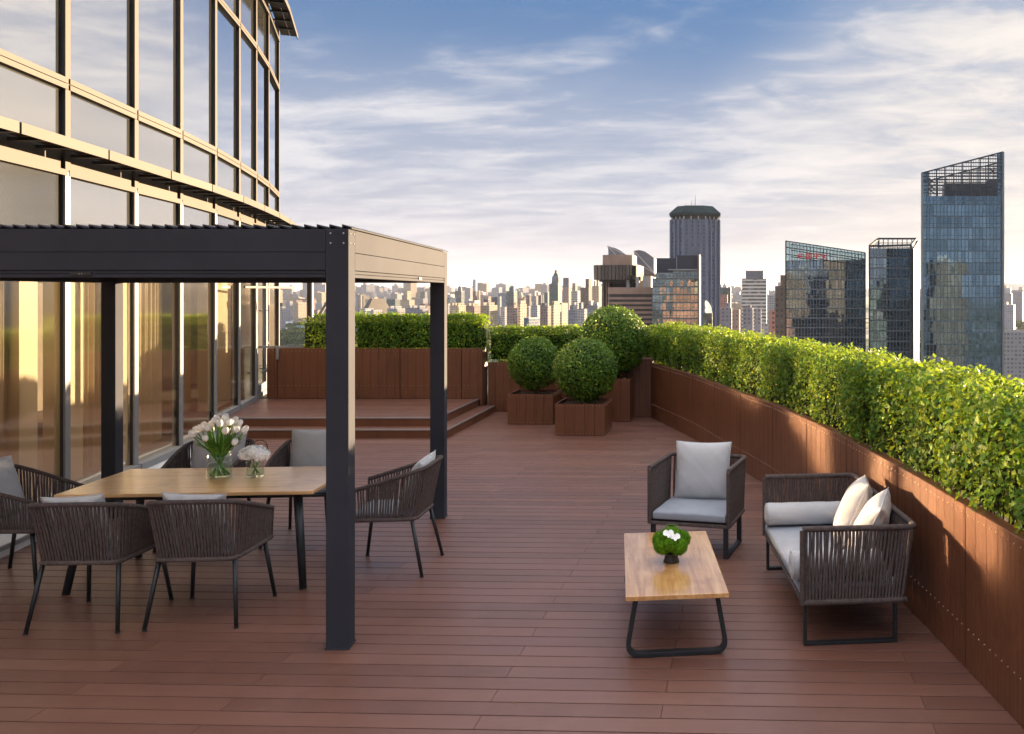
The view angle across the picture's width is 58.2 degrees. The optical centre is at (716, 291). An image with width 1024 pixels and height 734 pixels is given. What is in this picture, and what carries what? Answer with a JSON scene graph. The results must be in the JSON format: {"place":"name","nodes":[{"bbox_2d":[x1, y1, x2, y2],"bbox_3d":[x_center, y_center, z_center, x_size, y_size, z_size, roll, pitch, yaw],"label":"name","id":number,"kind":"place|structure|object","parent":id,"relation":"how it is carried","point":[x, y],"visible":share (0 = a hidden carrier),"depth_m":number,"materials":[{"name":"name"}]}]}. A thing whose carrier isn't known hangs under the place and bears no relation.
{"place":"outdoors","nodes":[
{"label":"outdoors","id":0,"kind":"place"},
{"bbox_2d":[285,301,292,320],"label":"building","id":1,"kind":"structure","parent":0,"point":[289,310],"depth_m":2000.08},
{"bbox_2d":[364,298,388,313],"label":"building","id":2,"kind":"structure","parent":0,"point":[378,304],"depth_m":1269.43,"materials":[{"name":"concrete"}]},
{"bbox_2d":[405,305,427,314],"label":"building","id":3,"kind":"structure","parent":0,"point":[417,309],"depth_m":1081.42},
{"bbox_2d":[449,303,466,313],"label":"building","id":4,"kind":"structure","parent":0,"point":[455,307],"depth_m":1151.70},
{"bbox_2d":[455,286,464,302],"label":"building","id":5,"kind":"structure","parent":0,"point":[460,295],"depth_m":2500.60,"materials":[{"name":"stone"}]},
{"bbox_2d":[480,302,497,344],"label":"building","id":6,"kind":"structure","parent":0,"point":[488,308],"depth_m":1152.27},
{"bbox_2d":[500,307,506,326],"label":"building","id":7,"kind":"structure","parent":0,"point":[503,315],"depth_m":1250.05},
{"bbox_2d":[506,285,516,304],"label":"building","id":8,"kind":"structure","parent":0,"point":[511,295],"depth_m":1900.45,"materials":[{"name":"stone"}]},
{"bbox_2d":[0,412,1023,733],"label":"deck floor","id":9,"kind":"structure","parent":0,"point":[510,612],"depth_m":5.64,"materials":[{"name":"wood"}]},
{"bbox_2d":[0,464,84,586],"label":"dining chair","id":10,"kind":"object","parent":9,"relation":"on","point":[16,523],"visible":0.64,"depth_m":6.53,"materials":[{"name":"black metal"}]},
{"bbox_2d":[0,455,26,515],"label":"pillow","id":11,"kind":"object","parent":10,"relation":"on","point":[10,484],"visible":0.68,"depth_m":6.83,"materials":[{"name":"grey fabric"}]},
{"bbox_2d":[23,502,173,635],"bbox_3d":[-4.164,1.775,5.982,0.634,0.852,0.667,0,0,-3],"label":"dining chair","id":12,"kind":"object","parent":9,"relation":"on","point":[135,537],"visible":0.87,"depth_m":5.73,"materials":[{"name":"black metal"}]},
{"bbox_2d":[40,494,117,548],"bbox_3d":[-4.186,1.518,5.814,0.404,0.414,0.140,-3,20,-2],"label":"pillow","id":13,"kind":"object","parent":12,"relation":"on","point":[95,498],"visible":0.34,"depth_m":5.75,"materials":[{"name":"grey fabric"}]},
{"bbox_2d":[0,0,297,557],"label":"hotel building","id":14,"kind":"structure","parent":9,"relation":"on","point":[138,112],"depth_m":10.34,"materials":[{"name":"clear glass"}]},
{"bbox_2d":[0,281,60,502],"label":"window pane","id":15,"kind":"structure","parent":14,"relation":"in","point":[30,312],"depth_m":8.31,"materials":[{"name":"clear glass"}]},
{"bbox_2d":[0,161,61,225],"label":"window pane","id":16,"kind":"structure","parent":14,"relation":"in","point":[30,196],"depth_m":8.27,"materials":[{"name":"clear glass"}]},
{"bbox_2d":[0,0,61,74],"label":"window pane","id":17,"kind":"structure","parent":14,"relation":"in","point":[31,30],"depth_m":8.35,"materials":[{"name":"clear glass"}]},
{"bbox_2d":[71,282,130,487],"bbox_3d":[-6.697,0.803,9.600,0.308,2.445,1.485,0,0,0],"label":"window pane","id":18,"kind":"structure","parent":14,"relation":"in","point":[85,297],"depth_m":9.37,"materials":[{"name":"clear glass"}]},
{"bbox_2d":[71,178,130,225],"bbox_3d":[-6.697,-0.830,9.600,0.012,0.660,1.501,0,0,-12],"label":"window pane","id":19,"kind":"structure","parent":14,"relation":"in","point":[91,203],"depth_m":9.55,"materials":[{"name":"clear glass"}]},
{"bbox_2d":[71,0,130,106],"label":"window pane","id":20,"kind":"structure","parent":14,"relation":"in","point":[100,29],"depth_m":9.67,"materials":[{"name":"clear glass"}]},
{"bbox_2d":[139,283,176,460],"bbox_3d":[-6.985,0.803,11.017,0.251,2.445,1.266,0,0,0],"label":"window pane","id":21,"kind":"structure","parent":14,"relation":"in","point":[157,301],"depth_m":11.05,"materials":[{"name":"clear glass"}]},
{"bbox_2d":[139,195,176,225],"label":"window pane","id":22,"kind":"structure","parent":14,"relation":"in","point":[151,210],"depth_m":11.01,"materials":[{"name":"clear glass"}]},
{"bbox_2d":[139,0,176,126],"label":"window pane","id":23,"kind":"structure","parent":14,"relation":"in","point":[157,18],"depth_m":11.07,"materials":[{"name":"clear glass"}]},
{"bbox_2d":[183,283,211,442],"bbox_3d":[-7.287,0.803,12.375,0.335,2.445,1.368,0,0,0],"label":"window pane","id":24,"kind":"structure","parent":14,"relation":"in","point":[197,297],"depth_m":12.39,"materials":[{"name":"clear glass"}]},
{"bbox_2d":[183,205,211,225],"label":"window pane","id":25,"kind":"structure","parent":14,"relation":"in","point":[193,216],"depth_m":12.33,"materials":[{"name":"clear glass"}]},
{"bbox_2d":[183,0,211,144],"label":"window pane","id":26,"kind":"structure","parent":14,"relation":"in","point":[197,14],"depth_m":12.41,"materials":[{"name":"clear glass"}]},
{"bbox_2d":[217,283,235,414],"bbox_3d":[-7.665,0.718,13.785,0.398,2.275,1.368,0,0,0],"label":"window pane","id":27,"kind":"structure","parent":14,"relation":"in","point":[226,292],"depth_m":13.86,"materials":[{"name":"clear glass"}]},
{"bbox_2d":[217,215,236,225],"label":"window pane","id":28,"kind":"structure","parent":14,"relation":"in","point":[221,220],"depth_m":13.75,"materials":[{"name":"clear glass"}]},
{"bbox_2d":[217,5,236,158],"bbox_3d":[-7.665,-3.235,13.785,0.012,2.190,1.410,0,0,-16],"label":"window pane","id":29,"kind":"structure","parent":14,"relation":"in","point":[226,30],"depth_m":13.84,"materials":[{"name":"clear glass"}]},
{"bbox_2d":[241,283,253,401],"bbox_3d":[-8.075,0.718,15.150,0.398,2.275,1.280,0,0,0],"label":"window pane","id":30,"kind":"structure","parent":14,"relation":"in","point":[247,294],"depth_m":15.30,"materials":[{"name":"clear glass"}]},
{"bbox_2d":[241,33,253,169],"bbox_3d":[-8.075,-3.235,15.150,0.012,2.190,1.327,0,0,-17],"label":"window pane","id":31,"kind":"structure","parent":14,"relation":"in","point":[247,52],"depth_m":15.27,"materials":[{"name":"clear glass"}]},
{"bbox_2d":[257,55,265,178],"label":"window pane","id":32,"kind":"structure","parent":14,"relation":"in","point":[261,69],"depth_m":16.59,"materials":[{"name":"clear glass"}]},
{"bbox_2d":[257,283,269,394],"bbox_3d":[-8.514,0.765,16.483,0.456,2.331,1.332,0,0,-10],"label":"window","id":33,"kind":"structure","parent":14,"relation":"in","point":[263,309],"depth_m":16.62,"materials":[{"name":"glass"}]},
{"bbox_2d":[269,283,276,345],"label":"window pane","id":34,"kind":"structure","parent":14,"relation":"in","point":[272,291],"depth_m":18.41,"materials":[{"name":"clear glass"}]},
{"bbox_2d":[269,75,276,188],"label":"window pane","id":35,"kind":"structure","parent":14,"relation":"in","point":[272,90],"depth_m":18.17,"materials":[{"name":"clear glass"}]},
{"bbox_2d":[54,466,325,595],"bbox_3d":[-3.930,1.837,6.940,1.820,0.735,0.966,0,0,-4],"label":"dining table","id":36,"kind":"object","parent":9,"relation":"on","point":[141,486],"visible":0.72,"depth_m":6.71,"materials":[{"name":"brown wood"}]},
{"bbox_2d":[152,438,254,552],"bbox_3d":[-4.502,1.775,7.818,0.634,0.852,0.667,0,0,-6],"label":"dining chair","id":37,"kind":"object","parent":9,"relation":"on","point":[179,457],"visible":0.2,"depth_m":7.92,"materials":[{"name":"wicker"}]},
{"bbox_2d":[191,431,246,467],"bbox_3d":[-4.498,1.489,7.974,0.464,0.472,0.139,0,-14,-6],"label":"pillow","id":38,"kind":"object","parent":37,"relation":"on","point":[200,458],"visible":0.24,"depth_m":7.92,"materials":[{"name":"grey fabric"}]},
{"bbox_2d":[142,499,276,631],"bbox_3d":[-3.453,1.775,6.052,0.634,0.852,0.667,0,0,-5],"label":"dining chair","id":39,"kind":"object","parent":9,"relation":"on","point":[253,521],"visible":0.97,"depth_m":5.80,"materials":[{"name":"black metal"}]},
{"bbox_2d":[161,492,228,545],"bbox_3d":[-3.459,1.518,5.884,0.404,0.414,0.139,3,20,-6],"label":"pillow","id":40,"kind":"object","parent":39,"relation":"on","point":[171,496],"visible":0.4,"depth_m":5.82,"materials":[{"name":"grey fabric"}]},
{"bbox_2d":[0,224,447,649],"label":"pergola","id":41,"kind":"object","parent":9,"relation":"on","point":[339,261],"visible":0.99,"depth_m":5.43,"materials":[{"name":"grey metal"}]},
{"bbox_2d":[259,438,325,547],"bbox_3d":[-3.661,1.775,7.938,0.634,0.852,0.666,0,0,-4],"label":"dining chair","id":42,"kind":"object","parent":9,"relation":"on","point":[280,456],"visible":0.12,"depth_m":8.01,"materials":[{"name":"wicker"}]},
{"bbox_2d":[289,429,325,466],"bbox_3d":[-3.672,1.489,8.093,0.464,0.472,0.141,0,-14,-4],"label":"pillow","id":43,"kind":"object","parent":42,"relation":"on","point":[308,447],"visible":0.45,"depth_m":8.04,"materials":[{"name":"grey fabric"}]},
{"bbox_2d":[307,283,325,322],"bbox_3d":[-7.848,0.700,16.850,1.081,3.000,0.080,0,0,0],"label":"steel post","id":44,"kind":"object","parent":9,"relation":"on","point":[310,299],"visible":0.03,"depth_m":16.82,"materials":[{"name":"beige metal"}]},
{"bbox_2d":[224,394,479,428],"bbox_3d":[-6.600,2.066,15.300,4.600,0.268,3.400,0,0,0],"label":"step","id":45,"kind":"object","parent":9,"relation":"on","point":[264,410],"visible":0.5,"depth_m":14.30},
{"bbox_2d":[241,405,494,437],"bbox_3d":[-5.695,2.134,14.695,3.310,0.133,2.810,0,0,0],"label":"step","id":46,"kind":"object","parent":9,"relation":"on","point":[459,423],"visible":0.34,"depth_m":13.35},
{"bbox_2d":[267,347,487,405],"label":"planter wall","id":47,"kind":"structure","parent":9,"relation":"on","point":[379,373],"depth_m":16.02,"materials":[{"name":"wood"}]},
{"bbox_2d":[299,310,494,351],"bbox_3d":[-5.907,0.740,16.320,3.560,0.822,0.681,0,0,0],"label":"hedge","id":48,"kind":"object","parent":47,"relation":"on","point":[411,330],"visible":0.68,"depth_m":16.14,"materials":[{"name":"green plant"}]},
{"bbox_2d":[355,455,443,577],"bbox_3d":[-2.582,1.775,7.091,0.666,0.852,0.634,0,0,-2],"label":"dining chair","id":49,"kind":"object","parent":9,"relation":"on","point":[382,504],"visible":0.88,"depth_m":6.83,"materials":[{"name":"wicker"}]},
{"bbox_2d":[397,450,435,511],"bbox_3d":[-2.398,1.512,7.083,0.139,0.433,0.424,24,3,-2],"label":"pillow","id":50,"kind":"object","parent":49,"relation":"on","point":[426,460],"visible":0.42,"depth_m":6.93,"materials":[{"name":"grey fabric"}]},
{"bbox_2d":[508,389,561,423],"bbox_3d":[-3.077,1.944,15.027,0.765,0.499,0.765,0,0,2],"label":"planter box","id":51,"kind":"object","parent":9,"relation":"on","point":[525,406],"visible":0.86,"depth_m":14.65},
{"bbox_2d":[506,334,559,393],"bbox_3d":[-3.083,1.232,15.031,0.997,1.038,0.974,0,0,0],"label":"topiary bush","id":52,"kind":"object","parent":51,"relation":"on","point":[532,366],"visible":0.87,"depth_m":14.78,"materials":[{"name":"green plant"}]},
{"bbox_2d":[488,360,660,411],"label":"planter wall","id":53,"kind":"structure","parent":9,"relation":"on","point":[502,385],"depth_m":16.19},
{"bbox_2d":[483,323,669,362],"bbox_3d":[-2.499,0.976,16.515,3.812,0.809,0.730,0,0,2],"label":"hedge","id":54,"kind":"object","parent":53,"relation":"on","point":[504,340],"visible":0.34,"depth_m":16.34,"materials":[{"name":"green plant"}]},
{"bbox_2d":[555,398,611,435],"bbox_3d":[-2.079,1.952,13.878,0.767,0.484,0.767,0,0,2],"label":"planter box","id":55,"kind":"object","parent":9,"relation":"on","point":[573,417],"visible":0.97,"depth_m":13.50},
{"bbox_2d":[552,337,617,403],"bbox_3d":[-2.059,1.234,13.893,1.079,1.055,1.064,0,0,0],"label":"topiary bush","id":56,"kind":"object","parent":55,"relation":"on","point":[583,371],"visible":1,"depth_m":13.62,"materials":[{"name":"green plant"}]},
{"bbox_2d":[598,374,633,421],"bbox_3d":[-1.846,1.831,15.350,0.790,0.727,0.790,0,0,2],"label":"planter box","id":57,"kind":"object","parent":9,"relation":"on","point":[621,394],"visible":0.37,"depth_m":14.95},
{"bbox_2d":[578,303,648,375],"bbox_3d":[-1.795,0.857,15.371,1.296,1.328,1.258,0,0,0],"label":"topiary bush","id":58,"kind":"object","parent":57,"relation":"in","point":[618,330],"visible":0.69,"depth_m":15.02,"materials":[{"name":"green plant"}]},
{"bbox_2d":[625,357,653,416],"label":"planter wall","id":59,"kind":"structure","parent":9,"relation":"on","point":[642,389],"depth_m":15.52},
{"bbox_2d":[624,531,728,657],"bbox_3d":[-0.311,2.004,5.975,0.620,0.388,1.390,0,0,-6],"label":"coffee table","id":60,"kind":"object","parent":9,"relation":"on","point":[693,573],"visible":0.99,"depth_m":5.58,"materials":[{"name":"brown wood"}]},
{"bbox_2d":[663,552,678,563],"bbox_3d":[-0.305,1.777,5.930,0.120,0.066,0.120,0,0,0],"label":"bowl","id":61,"kind":"object","parent":60,"relation":"on","point":[669,558],"visible":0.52,"depth_m":5.89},
{"bbox_2d":[651,524,691,555],"bbox_3d":[-0.305,1.651,5.933,0.275,0.215,0.274,0,0,0],"label":"moss arrangement","id":62,"kind":"object","parent":61,"relation":"in","point":[673,540],"visible":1,"depth_m":5.84,"materials":[{"name":"green plant"}]},
{"bbox_2d":[647,452,746,559],"bbox_3d":[-0.156,1.827,7.654,0.729,0.746,0.702,0,0,14],"label":"armchair","id":63,"kind":"object","parent":9,"relation":"on","point":[664,508],"visible":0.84,"depth_m":7.47,"materials":[{"name":"grey wicker"}]},
{"bbox_2d":[674,440,731,498],"bbox_3d":[-0.123,1.585,7.869,0.504,0.509,0.190,0,-13,8],"label":"pillow","id":64,"kind":"object","parent":63,"relation":"on","point":[702,468],"visible":0.94,"depth_m":7.80,"materials":[{"name":"grey fabric"}]},
{"bbox_2d":[651,363,1023,727],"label":"planter wall","id":65,"kind":"structure","parent":9,"relation":"on","point":[964,593],"depth_m":5.88,"materials":[{"name":"wood"}]},
{"bbox_2d":[648,321,916,437],"bbox_3d":[0.386,0.913,11.872,0.976,0.856,9.072,0,0,-16],"label":"hedge","id":66,"kind":"object","parent":65,"relation":"on","point":[810,375],"visible":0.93,"depth_m":10.34,"materials":[{"name":"green plant"}]},
{"bbox_2d":[841,353,1023,535],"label":"hedge","id":67,"kind":"object","parent":65,"relation":"on","point":[964,426],"visible":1,"depth_m":5.77,"materials":[{"name":"green plant"}]},
{"bbox_2d":[762,473,916,645],"bbox_3d":[0.816,1.827,6.295,0.758,0.746,1.614,0,0,-5],"label":"sofa","id":68,"kind":"object","parent":9,"relation":"on","point":[894,546],"visible":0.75,"depth_m":5.52,"materials":[{"name":"grey wicker"}]},
{"bbox_2d":[764,501,840,525],"bbox_3d":[0.688,1.736,6.935,0.628,0.180,0.180,0,0,-5],"label":"bolster","id":69,"kind":"object","parent":68,"relation":"on","point":[799,513],"visible":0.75,"depth_m":6.86,"materials":[{"name":"grey fabric"}]},
{"bbox_2d":[788,548,883,579],"bbox_3d":[0.764,1.737,5.652,0.603,0.177,0.180,0,0,-6],"label":"bolster","id":70,"kind":"object","parent":68,"relation":"on","point":[794,563],"visible":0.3,"depth_m":5.58,"materials":[{"name":"grey fabric"}]},
{"bbox_2d":[833,475,872,546],"bbox_3d":[0.991,1.601,6.444,0.209,0.509,0.504,24,-1,8],"label":"pillow","id":71,"kind":"object","parent":68,"relation":"on","point":[857,496],"visible":0.58,"depth_m":6.25,"materials":[{"name":"grey fabric"}]},
{"bbox_2d":[847,487,891,548],"bbox_3d":[1.035,1.610,5.997,0.212,0.500,0.494,27,11,13],"label":"pillow","id":72,"kind":"object","parent":68,"relation":"on","point":[876,509],"visible":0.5,"depth_m":5.84,"materials":[{"name":"grey fabric"}]},
{"bbox_2d":[507,302,516,329],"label":"building","id":73,"kind":"structure","parent":0,"point":[511,313],"depth_m":1000.30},
{"bbox_2d":[517,301,526,333],"bbox_3d":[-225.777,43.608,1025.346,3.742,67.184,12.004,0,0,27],"label":"building","id":74,"kind":"structure","parent":0,"point":[521,310],"depth_m":1021.47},
{"bbox_2d":[524,317,539,327],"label":"building","id":75,"kind":"structure","parent":0,"point":[534,321],"depth_m":1004.25,"materials":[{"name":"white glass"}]},
{"bbox_2d":[540,303,550,329],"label":"building","id":76,"kind":"structure","parent":0,"point":[545,314],"depth_m":950.36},
{"bbox_2d":[551,301,560,326],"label":"building","id":77,"kind":"structure","parent":0,"point":[555,313],"depth_m":963.61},
{"bbox_2d":[560,303,567,330],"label":"building","id":78,"kind":"structure","parent":0,"point":[564,312],"depth_m":1053.95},
{"bbox_2d":[563,278,570,309],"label":"building","id":79,"kind":"structure","parent":0,"point":[566,290],"depth_m":1600.17,"materials":[{"name":"stone"}]},
{"bbox_2d":[569,302,576,332],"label":"building","id":80,"kind":"structure","parent":0,"point":[572,315],"depth_m":900.12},
{"bbox_2d":[578,302,586,329],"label":"building","id":81,"kind":"structure","parent":0,"point":[582,314],"depth_m":1000.32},
{"bbox_2d":[580,279,591,308],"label":"building","id":82,"kind":"structure","parent":0,"point":[585,295],"depth_m":1500.00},
{"bbox_2d":[592,280,601,304],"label":"building","id":83,"kind":"structure","parent":0,"point":[596,292],"depth_m":1550.66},
{"bbox_2d":[594,255,652,326],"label":"brown tower","id":84,"kind":"structure","parent":0,"point":[620,277],"depth_m":424.00,"materials":[{"name":"brown concrete"}]},
{"bbox_2d":[280,0,1023,291],"label":"sky","id":85,"kind":"structure","parent":0,"point":[521,141],"materials":[{"name":"blue"}]},
{"bbox_2d":[652,254,700,362],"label":"glass office block","id":86,"kind":"structure","parent":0,"point":[676,289],"depth_m":403.00,"materials":[{"name":"grey"}]},
{"bbox_2d":[355,297,1023,361],"bbox_3d":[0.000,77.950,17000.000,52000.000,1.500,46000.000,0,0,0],"label":"ground","id":87,"kind":"structure","parent":0,"point":[867,323],"depth_m":1917.49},
{"bbox_2d":[280,303,285,329],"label":"building","id":88,"kind":"structure","parent":87,"relation":"on","point":[282,315],"depth_m":1499.80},
{"bbox_2d":[280,321,304,346],"bbox_3d":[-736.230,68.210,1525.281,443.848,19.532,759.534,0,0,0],"label":"park trees","id":89,"kind":"object","parent":87,"relation":"on","point":[291,335],"visible":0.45,"depth_m":1272.91,"materials":[{"name":"green plant"}]},
{"bbox_2d":[293,300,306,322],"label":"building","id":90,"kind":"structure","parent":87,"relation":"on","point":[299,309],"depth_m":1802.73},
{"bbox_2d":[400,291,414,307],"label":"building","id":91,"kind":"structure","parent":87,"relation":"on","point":[406,302],"depth_m":1902.02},
{"bbox_2d":[466,303,479,314],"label":"building","id":92,"kind":"structure","parent":87,"relation":"on","point":[472,307],"depth_m":1151.46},
{"bbox_2d":[549,270,561,305],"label":"building","id":93,"kind":"structure","parent":87,"relation":"on","point":[555,289],"depth_m":1700.93,"materials":[{"name":"stone"}]},
{"bbox_2d":[571,283,579,312],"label":"building","id":94,"kind":"structure","parent":87,"relation":"on","point":[575,295],"depth_m":1700.63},
{"bbox_2d":[587,301,601,316],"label":"building","id":95,"kind":"structure","parent":87,"relation":"on","point":[592,305],"depth_m":1150.99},
{"bbox_2d":[607,246,655,286],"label":"fan roof building","id":96,"kind":"structure","parent":87,"relation":"on","point":[646,261],"depth_m":490.00,"materials":[{"name":"metal"}]},
{"bbox_2d":[283,283,1006,303],"bbox_3d":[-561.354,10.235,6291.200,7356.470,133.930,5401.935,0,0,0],"label":"distant city","id":97,"kind":"object","parent":87,"relation":"on","point":[482,287],"visible":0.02,"depth_m":3777.06},
{"bbox_2d":[289,282,1010,302],"bbox_3d":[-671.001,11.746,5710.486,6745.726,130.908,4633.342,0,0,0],"label":"distant city","id":98,"kind":"object","parent":87,"relation":"on","point":[371,290],"visible":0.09,"depth_m":3816.81},
{"bbox_2d":[280,283,1022,299],"bbox_3d":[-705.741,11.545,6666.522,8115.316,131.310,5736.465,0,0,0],"label":"distant city","id":99,"kind":"object","parent":87,"relation":"on","point":[544,287],"visible":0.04,"depth_m":4176.34},
{"bbox_2d":[755,309,760,332],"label":"building","id":100,"kind":"structure","parent":87,"relation":"on","point":[757,320],"depth_m":640.02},
{"bbox_2d":[775,275,784,337],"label":"building","id":101,"kind":"structure","parent":87,"relation":"on","point":[780,310],"depth_m":560.00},
{"bbox_2d":[1004,302,1014,329],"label":"apartment block","id":102,"kind":"structure","parent":87,"relation":"on","point":[1009,316],"depth_m":1549.38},
{"bbox_2d":[669,197,720,329],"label":"octagonal tower","id":103,"kind":"structure","parent":0,"point":[695,229],"depth_m":722.53,"materials":[{"name":"concrete"}]},
{"bbox_2d":[703,299,711,326],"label":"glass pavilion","id":104,"kind":"structure","parent":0,"point":[707,313],"depth_m":439.98,"materials":[{"name":"grey"}]},
{"bbox_2d":[721,303,731,329],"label":"building","id":105,"kind":"structure","parent":0,"point":[726,316],"depth_m":699.99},
{"bbox_2d":[732,310,739,332],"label":"building","id":106,"kind":"structure","parent":0,"point":[735,319],"depth_m":720.16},
{"bbox_2d":[743,305,752,333],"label":"building","id":107,"kind":"structure","parent":0,"point":[748,318],"depth_m":640.03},
{"bbox_2d":[742,271,766,333],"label":"building","id":108,"kind":"structure","parent":0,"point":[754,289],"depth_m":899.91,"materials":[{"name":"concrete"}]},
{"bbox_2d":[768,295,774,334],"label":"building","id":109,"kind":"structure","parent":0,"point":[771,302],"depth_m":1300.09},
{"bbox_2d":[769,310,774,336],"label":"building","id":110,"kind":"structure","parent":0,"point":[771,321],"depth_m":559.99,"materials":[{"name":"concrete"}]},
{"bbox_2d":[785,240,865,354],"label":"office tower","id":111,"kind":"structure","parent":0,"point":[825,301],"depth_m":360.00,"materials":[{"name":"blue glass"}]},
{"bbox_2d":[869,238,918,361],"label":"office tower","id":112,"kind":"structure","parent":0,"point":[893,299],"depth_m":330.00,"materials":[{"name":"blue glass"}]},
{"bbox_2d":[921,151,1003,381],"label":"office tower","id":113,"kind":"structure","parent":0,"point":[962,273],"depth_m":300.00,"materials":[{"name":"blue glass"}]},
{"bbox_2d":[1004,330,1023,382],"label":"building","id":114,"kind":"structure","parent":0,"point":[1013,353],"depth_m":700.04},
{"bbox_2d":[1014,292,1022,320],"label":"building","id":115,"kind":"structure","parent":0,"point":[1018,299],"depth_m":2299.59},
{"bbox_3d":[-3.675,1.408,7.040,0.140,0.125,0.140,0,0,0],"label":"glass vase","id":116,"kind":"object","parent":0,"visible":0},
{"bbox_2d":[237,440,270,474],"bbox_3d":[-3.674,1.317,7.027,0.221,0.273,0.221,0,0,-44],"label":"hydrangea bouquet","id":117,"kind":"object","parent":116,"relation":"in","point":[256,453],"visible":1,"depth_m":6.98,"materials":[{"name":"white plant"}]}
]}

